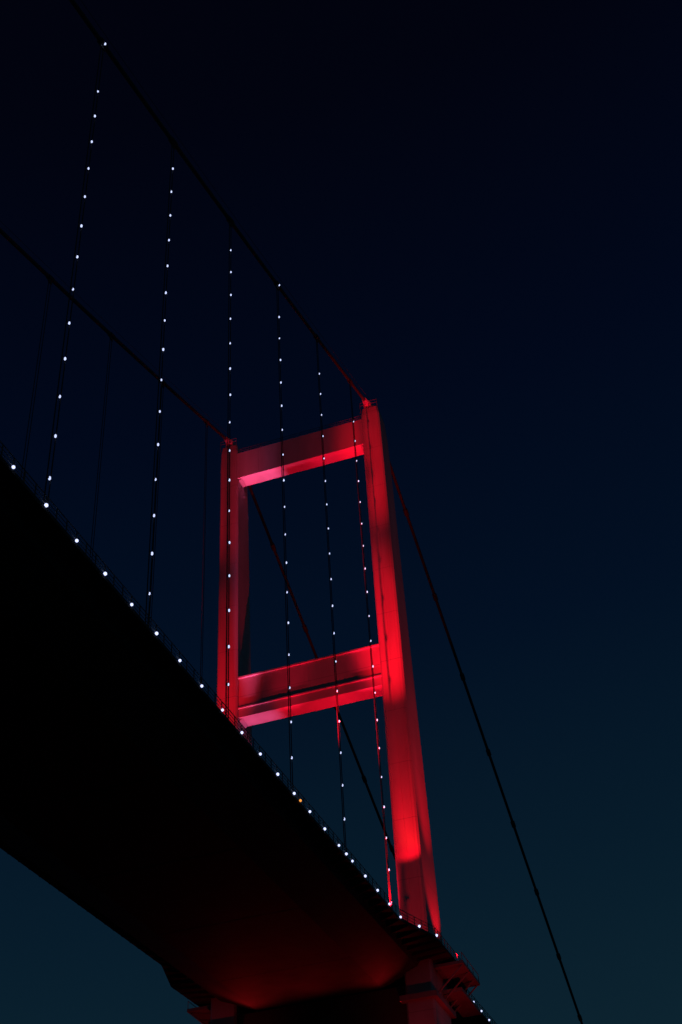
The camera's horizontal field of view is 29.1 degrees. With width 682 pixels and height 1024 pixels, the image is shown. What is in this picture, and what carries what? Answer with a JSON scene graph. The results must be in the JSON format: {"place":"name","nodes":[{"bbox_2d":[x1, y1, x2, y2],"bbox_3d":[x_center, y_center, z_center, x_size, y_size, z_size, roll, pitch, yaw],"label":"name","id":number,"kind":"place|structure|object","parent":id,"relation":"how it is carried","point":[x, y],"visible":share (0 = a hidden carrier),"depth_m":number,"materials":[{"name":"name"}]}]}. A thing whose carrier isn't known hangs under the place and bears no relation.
{"place":"outdoors","nodes":[
{"label":"outdoors","id":0,"kind":"place"},
{"bbox_2d":[0,0,681,1023],"label":"sky","id":1,"kind":"structure","parent":0,"point":[475,206],"materials":[{"name":"blue"}]},
{"bbox_2d":[361,405,450,1023],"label":"tower leg","id":2,"kind":"object","parent":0,"point":[423,975],"visible":0.94,"depth_m":196.63,"materials":[{"name":"red metal"}]},
{"bbox_2d":[370,430,422,928],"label":"tower leg east stiffeners","id":3,"kind":"object","parent":2,"relation":"attached to","point":[400,689],"visible":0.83,"depth_m":199.35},
{"label":"water","id":4,"kind":"structure","parent":0,"visible":0},
{"bbox_2d":[210,444,251,1023],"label":"tower leg","id":5,"kind":"object","parent":4,"relation":"on","point":[224,1013],"visible":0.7,"depth_m":223.57,"materials":[{"name":"red metal"}]},
{"bbox_2d":[0,228,395,861],"bbox_3d":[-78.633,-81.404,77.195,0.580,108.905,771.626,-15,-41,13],"label":"cable","id":6,"kind":"object","parent":5,"relation":"attached to","point":[56,284],"visible":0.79,"depth_m":237.78,"materials":[{"name":"metal"}]},
{"bbox_2d":[20,281,207,683],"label":"hangers","id":7,"kind":"object","parent":6,"relation":"hanging from","point":[100,469],"visible":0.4,"depth_m":193.82,"materials":[{"name":"metal"}]},
{"bbox_2d":[11,235,228,435],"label":"cable hand ropes","id":8,"kind":"object","parent":6,"relation":"attached to","point":[107,329],"visible":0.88,"depth_m":201.43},
{"bbox_2d":[46,274,394,851],"bbox_3d":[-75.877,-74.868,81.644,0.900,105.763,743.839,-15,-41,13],"label":"cable clamps","id":9,"kind":"object","parent":6,"relation":"attached to","point":[51,279],"visible":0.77,"depth_m":236.49,"materials":[{"name":"metal"}]},
{"bbox_2d":[227,467,234,708],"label":"tower leg west stiffeners","id":10,"kind":"object","parent":5,"relation":"attached to","point":[227,577],"visible":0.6,"depth_m":227.07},
{"bbox_2d":[224,397,371,446],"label":"cable saddles","id":11,"kind":"object","parent":5,"relation":"attached to","point":[366,402],"visible":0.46,"depth_m":240.61,"materials":[{"name":"paint"}]},
{"bbox_2d":[69,0,582,1023],"bbox_3d":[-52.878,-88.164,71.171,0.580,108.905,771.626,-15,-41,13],"label":"cable","id":12,"kind":"object","parent":11,"relation":"on","point":[149,108],"visible":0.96,"depth_m":222.14,"materials":[{"name":"metal"}]},
{"bbox_2d":[43,46,391,907],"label":"hangers","id":13,"kind":"object","parent":12,"relation":"hanging from","point":[229,482],"visible":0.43,"depth_m":152.62,"materials":[{"name":"metal"}]},
{"bbox_2d":[47,89,390,903],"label":"hanger lamp brackets","id":14,"kind":"object","parent":13,"relation":"attached to","point":[159,413],"visible":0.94,"depth_m":143.72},
{"bbox_2d":[48,43,391,902],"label":"hanger lamps","id":15,"kind":"object","parent":13,"relation":"hanging from","point":[158,445],"visible":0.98,"depth_m":148.00,"materials":[{"name":"white glass"}]},
{"bbox_2d":[0,455,490,1023],"bbox_3d":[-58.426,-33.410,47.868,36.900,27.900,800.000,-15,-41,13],"label":"deck box girder","id":16,"kind":"object","parent":13,"relation":"hanging from","point":[116,711],"visible":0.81,"depth_m":129.87,"materials":[{"name":"metal"}]},
{"bbox_2d":[0,479,486,1023],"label":"walkway brackets","id":17,"kind":"object","parent":16,"relation":"on","point":[102,603],"visible":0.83,"depth_m":139.73,"materials":[{"name":"metal"}]},
{"bbox_2d":[0,441,496,1023],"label":"walkway railing","id":18,"kind":"object","parent":16,"relation":"on","point":[194,671],"visible":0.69,"depth_m":118.34,"materials":[{"name":"metal"}]},
{"bbox_2d":[12,465,489,1020],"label":"deck edge lamps","id":19,"kind":"object","parent":16,"relation":"attached to","point":[242,731],"visible":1,"depth_m":123.62,"materials":[{"name":"white glass"}]},
{"bbox_2d":[81,1,366,395],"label":"cable hand ropes","id":20,"kind":"object","parent":12,"relation":"attached to","point":[205,176],"visible":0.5,"depth_m":167.97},
{"bbox_2d":[97,37,582,1020],"bbox_3d":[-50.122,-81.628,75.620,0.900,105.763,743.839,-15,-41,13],"label":"cable clamps","id":21,"kind":"object","parent":12,"relation":"attached to","point":[231,221],"visible":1,"depth_m":213.46,"materials":[{"name":"metal"}]},
{"bbox_2d":[237,419,363,487],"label":"portal beam top","id":22,"kind":"structure","parent":5,"relation":"attached to","point":[263,463],"depth_m":239.31,"materials":[{"name":"paint"}]},
{"bbox_2d":[220,399,376,451],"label":"tower top railing","id":23,"kind":"object","parent":22,"relation":"on","point":[296,433],"visible":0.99,"depth_m":242.21,"materials":[{"name":"red metal"}]},
{"bbox_2d":[238,644,382,727],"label":"portal beam","id":24,"kind":"structure","parent":5,"relation":"attached to","point":[262,696],"depth_m":207.23,"materials":[{"name":"metal"}]},
{"bbox_2d":[237,986,407,1023],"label":"portal beam below deck","id":25,"kind":"structure","parent":5,"relation":"attached to","point":[385,1006],"depth_m":172.61,"materials":[{"name":"metal"}]},
{"bbox_2d":[187,952,480,1023],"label":"leg collar platforms","id":26,"kind":"object","parent":5,"relation":"attached to","point":[458,976],"visible":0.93,"depth_m":175.26,"materials":[{"name":"paint"}]}
]}

